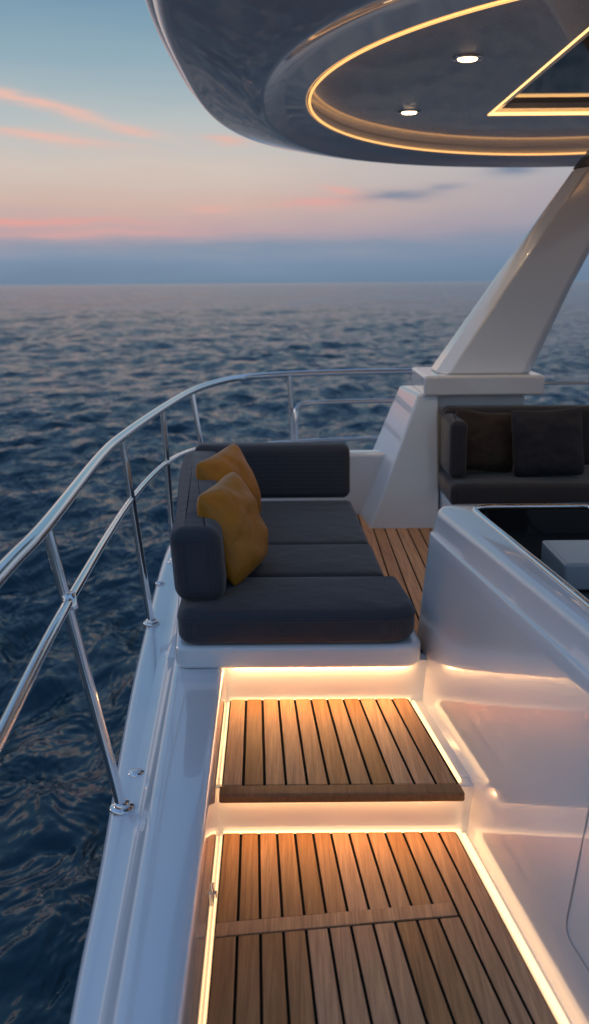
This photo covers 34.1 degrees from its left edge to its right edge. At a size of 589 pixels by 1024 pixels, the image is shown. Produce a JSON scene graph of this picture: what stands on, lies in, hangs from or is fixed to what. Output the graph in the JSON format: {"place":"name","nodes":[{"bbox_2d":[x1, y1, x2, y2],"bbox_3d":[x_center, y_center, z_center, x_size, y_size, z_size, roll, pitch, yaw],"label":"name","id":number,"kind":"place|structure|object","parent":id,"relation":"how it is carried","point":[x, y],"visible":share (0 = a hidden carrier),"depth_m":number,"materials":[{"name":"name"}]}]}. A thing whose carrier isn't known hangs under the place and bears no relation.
{"place":"outdoors","nodes":[
{"label":"outdoors","id":0,"kind":"place"},
{"bbox_2d":[0,281,588,1023],"bbox_3d":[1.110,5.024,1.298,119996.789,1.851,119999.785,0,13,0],"label":"sea","id":1,"kind":"structure","parent":0,"point":[88,373],"depth_m":33.28,"materials":[{"name":"liquid"}]},
{"bbox_2d":[70,450,588,1023],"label":"yacht hull","id":2,"kind":"object","parent":1,"relation":"on","point":[146,948],"visible":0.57,"depth_m":3.19,"materials":[{"name":"white metal"}]},
{"bbox_2d":[0,368,526,814],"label":"guard rail","id":3,"kind":"object","parent":2,"relation":"on","point":[15,557],"visible":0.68,"depth_m":3.33,"materials":[{"name":"silver metal"}]},
{"bbox_2d":[170,442,420,667],"bbox_3d":[-0.076,0.144,5.025,1.081,0.670,2.379,-1,13,-3],"label":"deck sofa","id":4,"kind":"object","parent":2,"relation":"on","point":[315,587],"visible":0.93,"depth_m":4.01,"materials":[{"name":"grey fabric"}]},
{"bbox_2d":[196,444,260,513],"bbox_3d":[-0.347,-0.117,5.112,0.247,0.442,0.445,4,14,17],"label":"throw pillow","id":5,"kind":"object","parent":4,"relation":"on","point":[219,466],"visible":0.4,"depth_m":5.05,"materials":[{"name":"yellow fabric"}]},
{"bbox_2d":[197,472,267,585],"bbox_3d":[-0.275,0.068,4.333,0.307,0.434,0.430,0,13,0],"label":"throw pillow","id":6,"kind":"object","parent":4,"relation":"on","point":[228,503],"visible":0.82,"depth_m":4.19,"materials":[{"name":"yellow fabric"}]},
{"bbox_2d":[219,698,464,802],"bbox_3d":[0.158,0.895,3.684,0.857,0.035,0.781,0,13,0],"label":"teak step","id":7,"kind":"object","parent":2,"relation":"on","point":[331,750],"visible":1,"depth_m":3.58,"materials":[{"name":"brown wood"}]},
{"bbox_2d":[207,832,557,1023],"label":"teak platform","id":8,"kind":"structure","parent":2,"relation":"on","point":[366,928],"depth_m":2.86,"materials":[{"name":"brown wood"}]},
{"bbox_2d":[203,698,568,1023],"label":"led strip","id":9,"kind":"object","parent":8,"relation":"on","point":[551,998],"visible":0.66,"depth_m":3.15,"materials":[{"name":"beige plastic"}]},
{"bbox_2d":[357,515,432,652],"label":"teak deck","id":10,"kind":"structure","parent":2,"relation":"on","point":[400,554],"depth_m":5.58,"materials":[{"name":"brown wood"}]},
{"bbox_2d":[438,404,588,508],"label":"deck sofa","id":11,"kind":"object","parent":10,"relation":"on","point":[458,483],"visible":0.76,"depth_m":5.69,"materials":[{"name":"fabric"}]},
{"bbox_2d":[456,409,512,472],"bbox_3d":[1.167,-0.437,5.898,0.385,0.389,0.236,0,13,0],"label":"throw pillow","id":12,"kind":"object","parent":11,"relation":"on","point":[489,443],"visible":0.81,"depth_m":5.83,"materials":[{"name":"brown fabric"}]},
{"bbox_2d":[511,408,584,476],"bbox_3d":[1.527,-0.418,5.792,0.418,0.408,0.249,0,13,0],"label":"throw pillow","id":13,"kind":"object","parent":11,"relation":"on","point":[547,443],"visible":1,"depth_m":5.72,"materials":[{"name":"black fabric"}]},
{"bbox_2d":[360,150,588,528],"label":"arch support","id":14,"kind":"object","parent":2,"relation":"on","point":[490,353],"visible":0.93,"depth_m":6.16,"materials":[{"name":"white metal"}]},
{"bbox_2d":[417,503,588,1023],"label":"bar cabinet","id":15,"kind":"object","parent":2,"relation":"on","point":[503,630],"visible":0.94,"depth_m":3.12,"materials":[{"name":"white plastic"}]},
{"bbox_2d":[0,0,588,284],"label":"sky","id":16,"kind":"structure","parent":0,"point":[113,172],"materials":[{"name":"blue"}]},
{"bbox_2d":[145,0,588,166],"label":"hardtop roof","id":17,"kind":"structure","parent":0,"point":[255,70],"depth_m":4.67,"materials":[{"name":"grey"}]},
{"bbox_2d":[397,109,420,114],"bbox_3d":[0.711,-2.475,5.949,0.150,0.014,0.150,0,13,0],"label":"downlight","id":18,"kind":"object","parent":17,"relation":"attached to","point":[409,111],"visible":1,"depth_m":5.91,"materials":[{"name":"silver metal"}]},
{"bbox_2d":[308,0,585,154],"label":"amber led strip","id":19,"kind":"object","parent":17,"relation":"attached to","point":[404,33],"visible":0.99,"depth_m":4.45,"materials":[{"name":"beige"}]},
{"bbox_2d":[452,54,483,61],"bbox_3d":[0.816,-2.137,4.529,0.150,0.014,0.150,0,13,0],"label":"downlight","id":20,"kind":"object","parent":17,"relation":"attached to","point":[467,58],"visible":1,"depth_m":4.50,"materials":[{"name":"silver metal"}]},
{"bbox_2d":[488,27,588,115],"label":"skylight strip","id":21,"kind":"object","parent":17,"relation":"attached to","point":[548,63],"visible":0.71,"depth_m":4.75,"materials":[{"name":"beige"}]},
{"bbox_2d":[489,112,588,115],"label":"skylight strip","id":22,"kind":"object","parent":17,"relation":"attached to","point":[532,113],"visible":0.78,"depth_m":6.10,"materials":[{"name":"beige"}]},
{"bbox_2d":[509,36,588,102],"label":"skylight glass","id":23,"kind":"object","parent":17,"relation":"attached to","point":[565,78],"depth_m":5.43,"materials":[{"name":"black glass"}]}
]}

